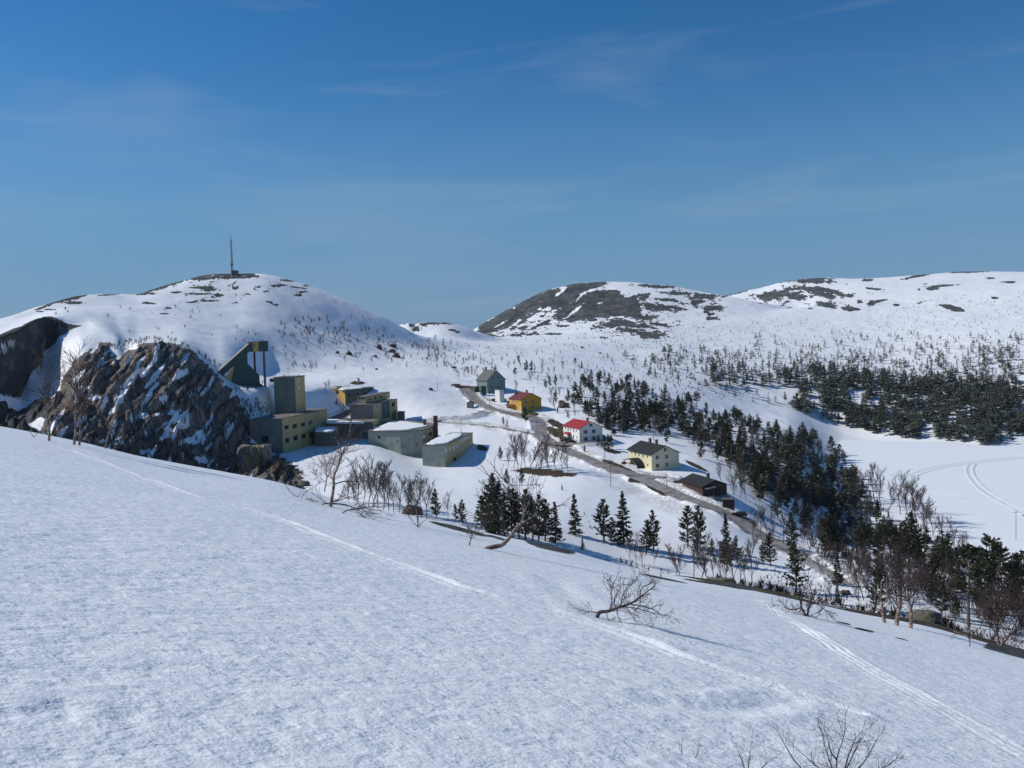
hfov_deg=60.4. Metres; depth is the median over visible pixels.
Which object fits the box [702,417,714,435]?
pine tree
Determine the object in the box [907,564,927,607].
birch tree
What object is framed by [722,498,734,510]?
woodshed
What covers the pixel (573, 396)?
pine tree
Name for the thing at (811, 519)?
pine tree
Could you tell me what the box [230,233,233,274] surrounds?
radio mast
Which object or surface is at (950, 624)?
heather brush
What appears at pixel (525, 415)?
pine tree
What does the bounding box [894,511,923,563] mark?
pine tree
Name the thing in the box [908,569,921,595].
birch tree
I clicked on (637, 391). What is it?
pine tree
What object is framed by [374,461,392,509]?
birch tree
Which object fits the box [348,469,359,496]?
birch tree
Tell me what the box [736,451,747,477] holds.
birch tree
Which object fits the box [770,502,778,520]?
birch tree
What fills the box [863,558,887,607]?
pine tree
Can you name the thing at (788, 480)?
pine tree
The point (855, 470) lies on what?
pine tree
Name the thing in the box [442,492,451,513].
birch tree
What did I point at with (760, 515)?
birch tree
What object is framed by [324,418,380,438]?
wing
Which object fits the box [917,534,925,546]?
pine tree
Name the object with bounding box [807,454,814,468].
pine tree
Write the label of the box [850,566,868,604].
birch tree
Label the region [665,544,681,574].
birch tree
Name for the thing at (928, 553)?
birch tree
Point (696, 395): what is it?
pine tree
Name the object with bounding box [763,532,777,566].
pine tree
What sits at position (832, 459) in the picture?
pine tree
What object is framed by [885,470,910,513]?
birch tree
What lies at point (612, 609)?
fallen birch
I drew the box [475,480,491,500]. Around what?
birch tree
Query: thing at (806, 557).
birch tree
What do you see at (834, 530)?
pine tree
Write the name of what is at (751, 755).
bare bush
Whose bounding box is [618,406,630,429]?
spruce tree
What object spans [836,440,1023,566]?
frozen lake
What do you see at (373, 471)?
birch tree
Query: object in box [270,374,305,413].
silo tower
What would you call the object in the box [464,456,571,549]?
birch tree
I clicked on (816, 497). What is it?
pine tree
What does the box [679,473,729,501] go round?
brown bungalow
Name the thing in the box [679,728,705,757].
bare bush
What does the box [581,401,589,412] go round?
pine tree
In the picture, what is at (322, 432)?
annex
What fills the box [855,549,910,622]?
birch tree
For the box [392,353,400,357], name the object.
boulder
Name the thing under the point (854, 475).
pine tree
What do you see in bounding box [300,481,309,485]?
boulder
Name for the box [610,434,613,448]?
pine tree
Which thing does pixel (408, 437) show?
long wing
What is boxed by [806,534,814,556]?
birch tree
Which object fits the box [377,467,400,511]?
birch tree
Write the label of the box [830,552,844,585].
spruce tree
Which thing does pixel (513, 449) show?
birch tree
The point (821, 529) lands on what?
birch tree
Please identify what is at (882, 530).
pine tree
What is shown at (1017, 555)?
pine tree
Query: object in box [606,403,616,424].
pine tree
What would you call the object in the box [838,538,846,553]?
birch tree
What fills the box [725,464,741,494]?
birch tree
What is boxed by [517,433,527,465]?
birch tree
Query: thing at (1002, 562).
pine tree
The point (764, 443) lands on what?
pine tree
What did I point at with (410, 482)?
birch tree
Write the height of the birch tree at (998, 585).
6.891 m
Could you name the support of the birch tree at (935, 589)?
on the snowy ground
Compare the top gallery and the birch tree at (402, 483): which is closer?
the birch tree at (402, 483)
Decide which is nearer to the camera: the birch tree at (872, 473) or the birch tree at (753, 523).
the birch tree at (753, 523)
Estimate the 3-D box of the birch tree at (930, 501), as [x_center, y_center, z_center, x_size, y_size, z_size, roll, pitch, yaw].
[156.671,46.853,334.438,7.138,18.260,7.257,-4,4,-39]
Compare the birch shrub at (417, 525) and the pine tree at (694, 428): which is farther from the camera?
the pine tree at (694, 428)
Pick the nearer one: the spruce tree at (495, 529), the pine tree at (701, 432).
the spruce tree at (495, 529)
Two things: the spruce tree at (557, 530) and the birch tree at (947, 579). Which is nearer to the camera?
the birch tree at (947, 579)
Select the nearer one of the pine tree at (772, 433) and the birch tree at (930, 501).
the birch tree at (930, 501)
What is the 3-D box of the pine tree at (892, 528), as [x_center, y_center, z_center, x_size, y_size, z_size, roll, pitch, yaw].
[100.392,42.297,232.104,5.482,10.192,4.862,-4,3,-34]
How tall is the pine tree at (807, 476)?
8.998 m
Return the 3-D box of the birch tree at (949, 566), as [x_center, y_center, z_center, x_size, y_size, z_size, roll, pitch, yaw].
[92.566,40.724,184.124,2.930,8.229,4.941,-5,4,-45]
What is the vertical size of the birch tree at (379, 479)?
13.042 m
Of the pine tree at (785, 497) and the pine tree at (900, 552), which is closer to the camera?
the pine tree at (900, 552)
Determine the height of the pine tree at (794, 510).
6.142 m
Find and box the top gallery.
[357,392,389,403]
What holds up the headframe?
on the snowy ground
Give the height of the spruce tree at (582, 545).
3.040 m
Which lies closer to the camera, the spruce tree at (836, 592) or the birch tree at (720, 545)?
the spruce tree at (836, 592)
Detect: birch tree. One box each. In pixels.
[13,338,73,440]
[41,334,99,444]
[63,354,106,445]
[86,390,127,449]
[303,384,382,514]
[308,447,346,491]
[343,474,352,500]
[346,457,367,502]
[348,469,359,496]
[359,452,376,505]
[360,465,370,504]
[366,460,385,507]
[368,460,390,507]
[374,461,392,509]
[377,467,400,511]
[377,470,394,510]
[392,472,407,512]
[403,475,415,514]
[403,481,415,515]
[404,471,431,517]
[404,477,428,510]
[420,480,434,517]
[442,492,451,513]
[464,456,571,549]
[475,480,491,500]
[506,447,511,459]
[508,435,523,468]
[510,433,522,469]
[515,429,530,469]
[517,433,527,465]
[528,442,541,470]
[532,440,543,471]
[538,433,550,473]
[542,430,552,472]
[547,388,556,410]
[547,441,560,473]
[553,437,567,473]
[562,447,571,469]
[623,533,633,556]
[628,530,640,558]
[633,541,645,560]
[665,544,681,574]
[672,544,686,574]
[687,535,703,576]
[691,546,707,577]
[692,428,700,449]
[692,526,720,576]
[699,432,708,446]
[705,540,717,577]
[708,433,715,451]
[708,537,730,575]
[715,459,721,478]
[719,539,744,578]
[719,543,733,576]
[724,453,734,475]
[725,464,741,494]
[729,473,736,493]
[729,545,747,578]
[733,543,748,579]
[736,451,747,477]
[736,464,747,496]
[738,477,745,499]
[743,534,759,578]
[748,469,755,486]
[750,506,757,534]
[755,510,764,530]
[756,503,774,535]
[769,521,775,544]
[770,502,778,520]
[773,474,785,493]
[776,514,789,543]
[800,529,807,544]
[800,548,809,569]
[806,524,811,543]
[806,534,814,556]
[812,514,823,542]
[814,556,824,573]
[818,547,826,559]
[822,540,833,566]
[822,571,834,600]
[827,554,836,567]
[829,541,837,559]
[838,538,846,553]
[840,554,852,575]
[844,547,853,577]
[845,542,869,599]
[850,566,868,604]
[852,476,862,490]
[854,464,869,497]
[855,538,869,560]
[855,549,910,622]
[859,553,873,592]
[861,563,873,593]
[863,487,871,497]
[865,461,880,501]
[869,540,934,625]
[872,466,886,506]
[872,552,893,587]
[875,552,939,628]
[881,542,906,601]
[881,561,894,607]
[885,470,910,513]
[888,484,897,508]
[894,554,909,580]
[895,550,917,596]
[896,529,909,561]
[900,483,911,516]
[901,474,925,523]
[902,479,924,518]
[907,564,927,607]
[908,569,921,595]
[912,486,935,525]
[917,500,936,524]
[922,506,941,535]
[922,549,936,562]
[930,575,942,599]
[935,514,948,534]
[942,559,963,592]
[943,574,958,613]
[945,516,953,537]
[946,572,963,600]
[948,528,962,547]
[957,531,968,547]
[961,586,972,610]
[966,571,985,609]
[974,587,992,635]
[976,580,995,629]
[990,579,1001,609]
[994,581,1004,608]
[999,574,1015,614]
[1004,581,1023,629]
[1011,580,1023,627]
[1014,599,1023,633]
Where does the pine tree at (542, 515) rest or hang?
on the snowy ground
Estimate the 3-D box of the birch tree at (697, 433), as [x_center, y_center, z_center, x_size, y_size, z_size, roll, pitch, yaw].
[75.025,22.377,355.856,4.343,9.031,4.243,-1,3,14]
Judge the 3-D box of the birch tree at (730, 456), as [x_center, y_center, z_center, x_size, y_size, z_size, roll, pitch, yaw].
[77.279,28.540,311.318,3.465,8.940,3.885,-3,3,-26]
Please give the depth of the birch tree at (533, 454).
305.04 m
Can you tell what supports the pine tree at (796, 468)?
on the snowy ground
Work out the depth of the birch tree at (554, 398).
419.45 m
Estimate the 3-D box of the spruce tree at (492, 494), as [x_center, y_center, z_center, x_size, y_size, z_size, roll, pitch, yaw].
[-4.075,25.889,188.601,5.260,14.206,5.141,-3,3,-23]
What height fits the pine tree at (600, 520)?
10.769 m
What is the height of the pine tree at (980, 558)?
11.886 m
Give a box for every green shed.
[473,386,479,391]
[480,386,485,394]
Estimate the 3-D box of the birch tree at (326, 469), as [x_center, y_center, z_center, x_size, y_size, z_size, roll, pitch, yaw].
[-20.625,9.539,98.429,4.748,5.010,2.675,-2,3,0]
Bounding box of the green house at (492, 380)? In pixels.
[476,367,505,393]
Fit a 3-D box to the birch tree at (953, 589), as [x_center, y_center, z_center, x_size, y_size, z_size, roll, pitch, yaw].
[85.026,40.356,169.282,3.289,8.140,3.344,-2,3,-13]
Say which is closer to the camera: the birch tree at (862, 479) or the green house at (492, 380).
the birch tree at (862, 479)
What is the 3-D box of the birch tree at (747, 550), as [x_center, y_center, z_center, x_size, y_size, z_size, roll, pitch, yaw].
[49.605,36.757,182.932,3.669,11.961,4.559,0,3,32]
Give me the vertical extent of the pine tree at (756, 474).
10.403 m
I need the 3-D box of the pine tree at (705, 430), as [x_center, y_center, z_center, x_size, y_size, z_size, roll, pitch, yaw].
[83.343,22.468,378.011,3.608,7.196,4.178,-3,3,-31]
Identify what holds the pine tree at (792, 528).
on the snowy ground
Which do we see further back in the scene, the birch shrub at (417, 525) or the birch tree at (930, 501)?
the birch tree at (930, 501)
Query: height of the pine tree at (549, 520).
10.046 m
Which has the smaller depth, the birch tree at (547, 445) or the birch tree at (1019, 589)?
the birch tree at (1019, 589)
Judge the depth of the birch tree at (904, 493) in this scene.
351.56 m
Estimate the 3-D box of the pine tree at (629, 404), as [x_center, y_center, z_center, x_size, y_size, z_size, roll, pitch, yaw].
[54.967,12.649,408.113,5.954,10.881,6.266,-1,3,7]
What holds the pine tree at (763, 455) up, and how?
on the snowy ground
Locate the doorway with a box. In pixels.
[262,436,268,442]
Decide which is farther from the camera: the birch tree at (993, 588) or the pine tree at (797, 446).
the pine tree at (797, 446)
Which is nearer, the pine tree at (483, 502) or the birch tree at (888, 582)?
the birch tree at (888, 582)
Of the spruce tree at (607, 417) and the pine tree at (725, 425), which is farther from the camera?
the pine tree at (725, 425)
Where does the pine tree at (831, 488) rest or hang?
on the snowy ground
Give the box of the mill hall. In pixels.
[248,408,326,452]
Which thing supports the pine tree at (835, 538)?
on the snowy ground
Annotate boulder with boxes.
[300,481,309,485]
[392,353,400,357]
[401,505,422,514]
[558,402,567,407]
[706,577,736,582]
[840,590,851,594]
[906,609,942,625]
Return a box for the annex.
[314,427,338,445]
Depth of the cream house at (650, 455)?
304.20 m
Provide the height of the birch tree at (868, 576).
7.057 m
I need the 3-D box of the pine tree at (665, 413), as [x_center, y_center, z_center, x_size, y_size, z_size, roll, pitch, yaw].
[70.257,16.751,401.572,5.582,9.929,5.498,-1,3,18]
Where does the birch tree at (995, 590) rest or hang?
on the snowy ground
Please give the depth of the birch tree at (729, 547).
181.69 m
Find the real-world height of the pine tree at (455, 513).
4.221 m
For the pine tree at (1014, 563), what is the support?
on the snowy ground
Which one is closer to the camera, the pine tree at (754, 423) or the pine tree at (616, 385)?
the pine tree at (754, 423)
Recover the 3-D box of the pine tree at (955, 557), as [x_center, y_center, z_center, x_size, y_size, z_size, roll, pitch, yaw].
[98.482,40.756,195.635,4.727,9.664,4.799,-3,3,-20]
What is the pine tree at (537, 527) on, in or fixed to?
on the snowy ground
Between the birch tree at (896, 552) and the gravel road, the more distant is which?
the gravel road
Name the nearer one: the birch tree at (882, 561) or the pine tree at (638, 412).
the birch tree at (882, 561)
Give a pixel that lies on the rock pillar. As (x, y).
(249, 457)
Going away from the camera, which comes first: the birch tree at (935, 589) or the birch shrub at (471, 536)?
the birch shrub at (471, 536)
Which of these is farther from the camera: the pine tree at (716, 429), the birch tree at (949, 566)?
the pine tree at (716, 429)
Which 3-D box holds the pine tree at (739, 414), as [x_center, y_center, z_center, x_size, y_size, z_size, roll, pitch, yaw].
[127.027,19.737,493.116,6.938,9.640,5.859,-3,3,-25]
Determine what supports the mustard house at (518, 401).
on the snowy ground
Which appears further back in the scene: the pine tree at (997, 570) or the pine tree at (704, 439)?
the pine tree at (704, 439)
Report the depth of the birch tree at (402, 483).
202.28 m
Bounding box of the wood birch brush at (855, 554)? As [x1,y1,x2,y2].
[578,376,1023,628]
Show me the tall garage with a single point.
(499, 395)
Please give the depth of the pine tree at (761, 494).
287.63 m
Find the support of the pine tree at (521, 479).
on the snowy ground
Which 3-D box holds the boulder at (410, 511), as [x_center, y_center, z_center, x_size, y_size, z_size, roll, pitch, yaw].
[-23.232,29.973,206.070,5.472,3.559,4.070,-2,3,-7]
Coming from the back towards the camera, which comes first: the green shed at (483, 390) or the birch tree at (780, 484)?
the green shed at (483, 390)
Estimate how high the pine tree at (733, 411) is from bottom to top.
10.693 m
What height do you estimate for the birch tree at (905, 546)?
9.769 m
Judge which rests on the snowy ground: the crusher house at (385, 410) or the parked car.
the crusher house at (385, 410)
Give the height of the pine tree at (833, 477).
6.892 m
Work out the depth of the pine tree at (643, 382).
513.15 m
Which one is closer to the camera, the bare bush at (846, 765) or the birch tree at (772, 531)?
the bare bush at (846, 765)
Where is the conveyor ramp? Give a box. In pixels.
[327,406,350,419]
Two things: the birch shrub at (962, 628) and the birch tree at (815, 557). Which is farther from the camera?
the birch tree at (815, 557)
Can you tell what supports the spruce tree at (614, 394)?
on the snowy ground
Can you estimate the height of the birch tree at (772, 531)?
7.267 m
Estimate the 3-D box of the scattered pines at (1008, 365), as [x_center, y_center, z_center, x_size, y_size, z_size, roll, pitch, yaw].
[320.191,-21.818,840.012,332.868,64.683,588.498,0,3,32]
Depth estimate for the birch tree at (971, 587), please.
172.29 m
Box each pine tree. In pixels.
[430,488,441,517]
[452,504,458,520]
[456,499,468,524]
[473,495,484,528]
[477,484,493,524]
[497,446,503,459]
[497,491,513,536]
[504,468,510,483]
[504,488,520,536]
[508,493,528,538]
[515,488,536,539]
[518,468,524,484]
[522,406,528,421]
[527,497,542,540]
[534,499,555,540]
[535,494,548,540]
[564,388,570,400]
[570,392,577,409]
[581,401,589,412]
[589,498,615,541]
[601,435,606,449]
[605,434,610,450]
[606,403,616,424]
[606,517,618,544]
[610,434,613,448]
[614,382,621,397]
[619,399,628,413]
[620,379,625,389]
[624,374,630,385]
[626,400,636,421]
[628,410,636,428]
[634,399,641,412]
[635,389,640,403]
[636,409,641,425]
[638,411,650,431]
[638,520,655,554]
[639,403,648,418]
[640,380,649,397]
[646,399,655,417]
[647,509,661,550]
[653,405,662,419]
[657,401,665,416]
[661,410,669,430]
[673,397,682,412]
[673,403,685,420]
[677,399,688,414]
[678,505,696,546]
[688,505,709,549]
[691,391,700,405]
[691,423,698,441]
[694,417,700,426]
[697,431,704,446]
[697,442,704,458]
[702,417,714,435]
[703,428,710,442]
[708,538,713,551]
[712,423,719,440]
[714,441,722,459]
[718,433,735,453]
[719,427,726,448]
[723,423,731,434]
[723,440,735,464]
[729,405,739,421]
[731,535,743,556]
[733,411,744,425]
[735,436,742,447]
[735,445,750,467]
[749,464,764,489]
[751,451,758,462]
[751,457,765,478]
[752,420,758,430]
[754,477,765,500]
[756,437,770,456]
[758,541,767,563]
[761,453,767,462]
[762,460,773,478]
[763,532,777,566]
[765,428,776,443]
[770,491,782,517]
[772,442,779,453]
[774,452,783,473]
[780,472,796,496]
[781,542,807,592]
[782,491,791,508]
[782,512,801,545]
[784,445,793,461]
[784,466,795,485]
[786,431,794,445]
[790,442,800,451]
[790,499,798,515]
[791,448,799,460]
[792,473,801,492]
[793,465,801,473]
[794,482,800,494]
[797,501,807,520]
[798,512,804,525]
[800,428,811,446]
[800,520,807,535]
[804,472,812,489]
[805,503,814,526]
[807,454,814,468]
[811,466,819,477]
[811,485,825,505]
[814,453,820,462]
[814,491,822,511]
[816,511,834,555]
[820,516,837,550]
[823,495,828,508]
[823,516,839,551]
[826,436,836,452]
[826,465,832,482]
[826,498,832,512]
[827,457,839,467]
[827,482,836,505]
[830,471,836,482]
[833,513,838,527]
[835,444,845,460]
[843,494,851,511]
[848,521,859,547]
[849,466,857,477]
[850,472,858,487]
[852,500,857,510]
[852,523,870,545]
[855,536,861,549]
[859,542,867,557]
[862,530,880,559]
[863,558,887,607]
[870,499,881,519]
[871,534,886,555]
[872,524,893,560]
[874,522,885,542]
[885,526,902,561]
[890,541,904,561]
[892,520,909,561]
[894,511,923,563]
[896,556,905,578]
[908,533,925,565]
[916,555,929,589]
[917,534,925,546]
[921,534,930,557]
[925,552,945,592]
[931,536,938,569]
[934,581,952,613]
[937,532,952,566]
[942,546,966,581]
[947,542,997,626]
[949,596,960,620]
[967,547,996,579]
[972,533,1007,594]
[989,543,1011,590]
[992,553,1008,582]
[999,558,1023,585]
[1002,579,1020,613]
[1006,566,1023,597]
[1010,550,1023,596]
[1013,579,1023,615]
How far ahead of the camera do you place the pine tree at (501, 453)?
333.26 m
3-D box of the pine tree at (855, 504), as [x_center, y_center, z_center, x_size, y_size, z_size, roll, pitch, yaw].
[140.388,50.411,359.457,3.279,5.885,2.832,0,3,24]
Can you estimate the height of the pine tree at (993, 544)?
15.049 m
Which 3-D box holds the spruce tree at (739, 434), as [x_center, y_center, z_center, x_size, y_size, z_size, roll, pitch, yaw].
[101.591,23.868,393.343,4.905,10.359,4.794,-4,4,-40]
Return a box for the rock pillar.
[237,444,271,474]
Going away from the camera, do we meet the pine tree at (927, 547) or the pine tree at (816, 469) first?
the pine tree at (927, 547)
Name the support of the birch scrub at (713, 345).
on the snowy ground
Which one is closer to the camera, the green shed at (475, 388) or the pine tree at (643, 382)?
the green shed at (475, 388)
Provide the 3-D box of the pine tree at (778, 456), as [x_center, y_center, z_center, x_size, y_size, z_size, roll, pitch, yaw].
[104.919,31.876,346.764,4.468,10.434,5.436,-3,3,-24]
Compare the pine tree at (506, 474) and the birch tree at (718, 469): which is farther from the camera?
the birch tree at (718, 469)
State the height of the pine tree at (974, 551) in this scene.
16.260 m
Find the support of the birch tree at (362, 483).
on the snowy ground
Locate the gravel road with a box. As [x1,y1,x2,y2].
[426,388,849,583]
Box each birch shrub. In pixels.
[279,475,324,497]
[394,476,442,526]
[455,506,493,545]
[764,570,839,621]
[934,610,971,646]
[972,588,1023,645]
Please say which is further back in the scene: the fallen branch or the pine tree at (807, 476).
the pine tree at (807, 476)
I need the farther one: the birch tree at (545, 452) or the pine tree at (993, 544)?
the birch tree at (545, 452)
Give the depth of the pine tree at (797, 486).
324.52 m
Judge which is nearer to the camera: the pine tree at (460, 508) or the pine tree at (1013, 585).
the pine tree at (1013, 585)
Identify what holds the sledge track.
on the frozen lake
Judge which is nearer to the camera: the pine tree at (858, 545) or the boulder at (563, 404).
the pine tree at (858, 545)
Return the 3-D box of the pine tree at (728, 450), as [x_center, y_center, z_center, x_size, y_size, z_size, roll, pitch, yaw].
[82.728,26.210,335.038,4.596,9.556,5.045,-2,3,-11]
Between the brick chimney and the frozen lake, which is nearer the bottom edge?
the frozen lake
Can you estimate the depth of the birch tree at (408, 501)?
202.81 m
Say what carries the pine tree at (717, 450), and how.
on the snowy ground
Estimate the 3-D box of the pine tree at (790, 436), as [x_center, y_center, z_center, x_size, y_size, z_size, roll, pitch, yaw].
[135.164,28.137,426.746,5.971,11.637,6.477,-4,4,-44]
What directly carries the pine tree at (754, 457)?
on the snowy ground
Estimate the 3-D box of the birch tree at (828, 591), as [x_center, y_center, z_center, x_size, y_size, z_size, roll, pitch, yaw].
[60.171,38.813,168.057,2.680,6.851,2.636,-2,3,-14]
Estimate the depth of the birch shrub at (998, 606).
43.27 m
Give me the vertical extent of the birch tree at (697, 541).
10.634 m
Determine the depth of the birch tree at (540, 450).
302.91 m
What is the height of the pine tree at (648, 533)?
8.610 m
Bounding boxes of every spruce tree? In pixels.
[481,472,504,533]
[486,481,509,535]
[546,502,565,542]
[567,494,584,535]
[580,537,584,549]
[603,410,611,429]
[610,391,616,406]
[613,491,634,545]
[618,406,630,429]
[688,398,695,412]
[717,513,734,564]
[735,426,742,443]
[789,458,794,472]
[830,460,839,479]
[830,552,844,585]
[833,583,839,604]
[834,516,849,556]
[925,568,936,602]
[1000,561,1017,605]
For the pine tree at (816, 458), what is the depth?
433.72 m
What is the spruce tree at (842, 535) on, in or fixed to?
on the snowy ground
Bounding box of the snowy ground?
[0,271,1023,767]
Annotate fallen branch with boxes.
[342,492,395,520]
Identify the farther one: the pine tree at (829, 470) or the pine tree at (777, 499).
the pine tree at (829, 470)
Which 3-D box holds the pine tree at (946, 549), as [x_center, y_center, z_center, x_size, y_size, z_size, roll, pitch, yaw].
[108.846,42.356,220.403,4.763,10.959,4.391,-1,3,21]
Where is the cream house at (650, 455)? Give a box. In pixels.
[624,438,680,470]
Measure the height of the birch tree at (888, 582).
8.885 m
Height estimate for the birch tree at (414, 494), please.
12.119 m
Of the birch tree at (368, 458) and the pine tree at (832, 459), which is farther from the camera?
the pine tree at (832, 459)
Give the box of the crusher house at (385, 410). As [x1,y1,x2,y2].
[350,399,397,422]
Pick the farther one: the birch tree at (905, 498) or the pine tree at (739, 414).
the pine tree at (739, 414)
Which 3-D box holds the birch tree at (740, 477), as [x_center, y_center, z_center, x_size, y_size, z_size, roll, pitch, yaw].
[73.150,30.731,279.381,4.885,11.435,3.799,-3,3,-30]
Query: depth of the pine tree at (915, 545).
223.88 m
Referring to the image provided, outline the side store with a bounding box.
[397,411,404,420]
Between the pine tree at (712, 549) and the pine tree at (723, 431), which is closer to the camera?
the pine tree at (712, 549)
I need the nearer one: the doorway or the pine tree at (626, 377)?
the doorway
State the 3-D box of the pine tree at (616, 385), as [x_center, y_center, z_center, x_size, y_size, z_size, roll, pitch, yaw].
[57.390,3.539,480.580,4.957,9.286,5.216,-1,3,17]
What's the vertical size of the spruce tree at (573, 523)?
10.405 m
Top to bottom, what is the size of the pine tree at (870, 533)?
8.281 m
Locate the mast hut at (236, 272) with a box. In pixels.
[231,270,238,274]
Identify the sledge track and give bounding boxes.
[898,456,1023,515]
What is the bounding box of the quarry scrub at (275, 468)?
[51,334,302,479]
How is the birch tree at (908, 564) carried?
on the snowy ground
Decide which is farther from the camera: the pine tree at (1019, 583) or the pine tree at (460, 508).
the pine tree at (460, 508)
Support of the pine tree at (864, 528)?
on the snowy ground
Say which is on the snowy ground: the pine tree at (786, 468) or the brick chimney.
the pine tree at (786, 468)
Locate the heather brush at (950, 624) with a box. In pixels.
[523,484,1023,647]
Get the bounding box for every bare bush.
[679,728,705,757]
[731,729,782,767]
[773,698,914,767]
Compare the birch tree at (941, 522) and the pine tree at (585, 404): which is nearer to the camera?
the birch tree at (941, 522)
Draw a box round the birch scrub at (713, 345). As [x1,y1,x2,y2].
[54,291,1023,399]
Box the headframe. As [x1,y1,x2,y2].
[217,341,267,386]
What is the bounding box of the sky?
[0,0,1023,329]
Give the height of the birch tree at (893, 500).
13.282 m
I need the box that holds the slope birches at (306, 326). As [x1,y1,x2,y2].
[278,315,496,377]
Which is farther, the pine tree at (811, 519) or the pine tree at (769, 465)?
the pine tree at (769, 465)
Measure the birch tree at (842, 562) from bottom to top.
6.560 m
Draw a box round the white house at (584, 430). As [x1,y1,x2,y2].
[562,418,602,441]
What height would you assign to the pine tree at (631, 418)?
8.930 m
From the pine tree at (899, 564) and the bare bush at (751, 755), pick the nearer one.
the bare bush at (751, 755)
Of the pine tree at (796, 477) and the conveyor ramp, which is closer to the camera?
the pine tree at (796, 477)
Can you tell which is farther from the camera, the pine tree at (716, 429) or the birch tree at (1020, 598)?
the pine tree at (716, 429)
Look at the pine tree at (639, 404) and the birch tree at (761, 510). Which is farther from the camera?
the pine tree at (639, 404)
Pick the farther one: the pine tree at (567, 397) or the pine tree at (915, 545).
the pine tree at (567, 397)
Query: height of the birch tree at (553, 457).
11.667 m
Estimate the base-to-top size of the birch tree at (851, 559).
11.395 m
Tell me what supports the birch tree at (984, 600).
on the snowy ground
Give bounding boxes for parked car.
[731,511,747,516]
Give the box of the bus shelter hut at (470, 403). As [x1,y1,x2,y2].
[467,400,473,407]
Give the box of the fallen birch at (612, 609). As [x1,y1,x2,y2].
[567,563,679,626]
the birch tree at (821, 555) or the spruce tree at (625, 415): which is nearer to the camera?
the birch tree at (821, 555)
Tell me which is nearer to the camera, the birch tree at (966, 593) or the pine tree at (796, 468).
the birch tree at (966, 593)
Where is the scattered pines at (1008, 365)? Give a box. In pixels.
[607,329,1023,402]
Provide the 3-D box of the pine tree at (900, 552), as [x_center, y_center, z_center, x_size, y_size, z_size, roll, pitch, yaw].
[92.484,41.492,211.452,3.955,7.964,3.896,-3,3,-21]
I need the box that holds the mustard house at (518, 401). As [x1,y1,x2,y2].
[507,390,541,411]
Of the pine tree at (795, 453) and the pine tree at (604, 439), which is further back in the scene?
the pine tree at (795, 453)
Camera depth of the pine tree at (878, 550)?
229.42 m
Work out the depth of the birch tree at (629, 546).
192.43 m
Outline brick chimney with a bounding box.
[433,416,437,438]
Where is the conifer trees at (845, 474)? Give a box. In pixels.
[570,370,953,567]
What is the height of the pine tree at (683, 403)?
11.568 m
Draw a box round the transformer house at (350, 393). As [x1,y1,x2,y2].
[332,386,372,405]
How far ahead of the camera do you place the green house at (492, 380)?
473.11 m
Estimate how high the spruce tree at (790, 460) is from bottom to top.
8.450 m
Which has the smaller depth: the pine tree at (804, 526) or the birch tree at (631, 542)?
the birch tree at (631, 542)
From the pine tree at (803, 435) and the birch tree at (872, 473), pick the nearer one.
the birch tree at (872, 473)
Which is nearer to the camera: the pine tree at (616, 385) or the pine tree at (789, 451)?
the pine tree at (789, 451)
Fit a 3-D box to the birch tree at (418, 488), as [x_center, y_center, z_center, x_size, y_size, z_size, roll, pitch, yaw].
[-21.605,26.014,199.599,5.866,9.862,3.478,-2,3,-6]
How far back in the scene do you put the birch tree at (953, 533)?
281.12 m
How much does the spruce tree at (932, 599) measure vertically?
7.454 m
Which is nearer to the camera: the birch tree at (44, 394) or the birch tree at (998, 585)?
the birch tree at (44, 394)
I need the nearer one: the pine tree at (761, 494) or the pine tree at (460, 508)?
the pine tree at (460, 508)
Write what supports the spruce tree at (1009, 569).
on the snowy ground
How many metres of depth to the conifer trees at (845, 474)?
386.71 m
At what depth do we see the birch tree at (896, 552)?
173.73 m
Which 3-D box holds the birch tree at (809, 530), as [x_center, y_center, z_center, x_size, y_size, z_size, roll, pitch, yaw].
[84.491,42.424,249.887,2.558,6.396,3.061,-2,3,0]
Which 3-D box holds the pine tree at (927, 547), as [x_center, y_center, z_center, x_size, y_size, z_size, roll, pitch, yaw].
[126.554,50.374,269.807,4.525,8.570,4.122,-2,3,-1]
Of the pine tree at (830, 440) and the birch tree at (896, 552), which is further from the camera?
the pine tree at (830, 440)
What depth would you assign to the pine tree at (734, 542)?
208.50 m
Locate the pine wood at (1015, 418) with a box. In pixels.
[702,356,1023,443]
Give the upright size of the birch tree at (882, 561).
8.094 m
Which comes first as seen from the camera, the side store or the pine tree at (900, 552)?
the pine tree at (900, 552)
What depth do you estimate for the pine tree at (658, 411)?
424.51 m
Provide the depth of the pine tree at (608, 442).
335.22 m
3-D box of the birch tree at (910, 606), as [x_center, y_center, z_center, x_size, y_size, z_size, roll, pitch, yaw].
[17.440,9.105,38.504,2.660,3.603,2.634,-2,3,0]
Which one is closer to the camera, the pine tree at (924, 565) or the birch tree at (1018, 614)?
the birch tree at (1018, 614)
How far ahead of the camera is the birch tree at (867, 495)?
380.62 m
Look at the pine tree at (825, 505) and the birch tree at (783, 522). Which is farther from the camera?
the pine tree at (825, 505)
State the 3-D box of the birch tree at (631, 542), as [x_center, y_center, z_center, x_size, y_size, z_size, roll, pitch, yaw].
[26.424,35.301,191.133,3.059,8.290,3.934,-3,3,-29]
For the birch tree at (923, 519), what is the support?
on the snowy ground
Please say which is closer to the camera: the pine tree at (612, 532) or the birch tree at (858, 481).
the pine tree at (612, 532)
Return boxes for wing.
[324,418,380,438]
[367,420,433,456]
[421,432,472,466]
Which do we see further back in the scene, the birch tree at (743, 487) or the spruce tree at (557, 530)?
the birch tree at (743, 487)
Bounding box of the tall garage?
[494,389,504,401]

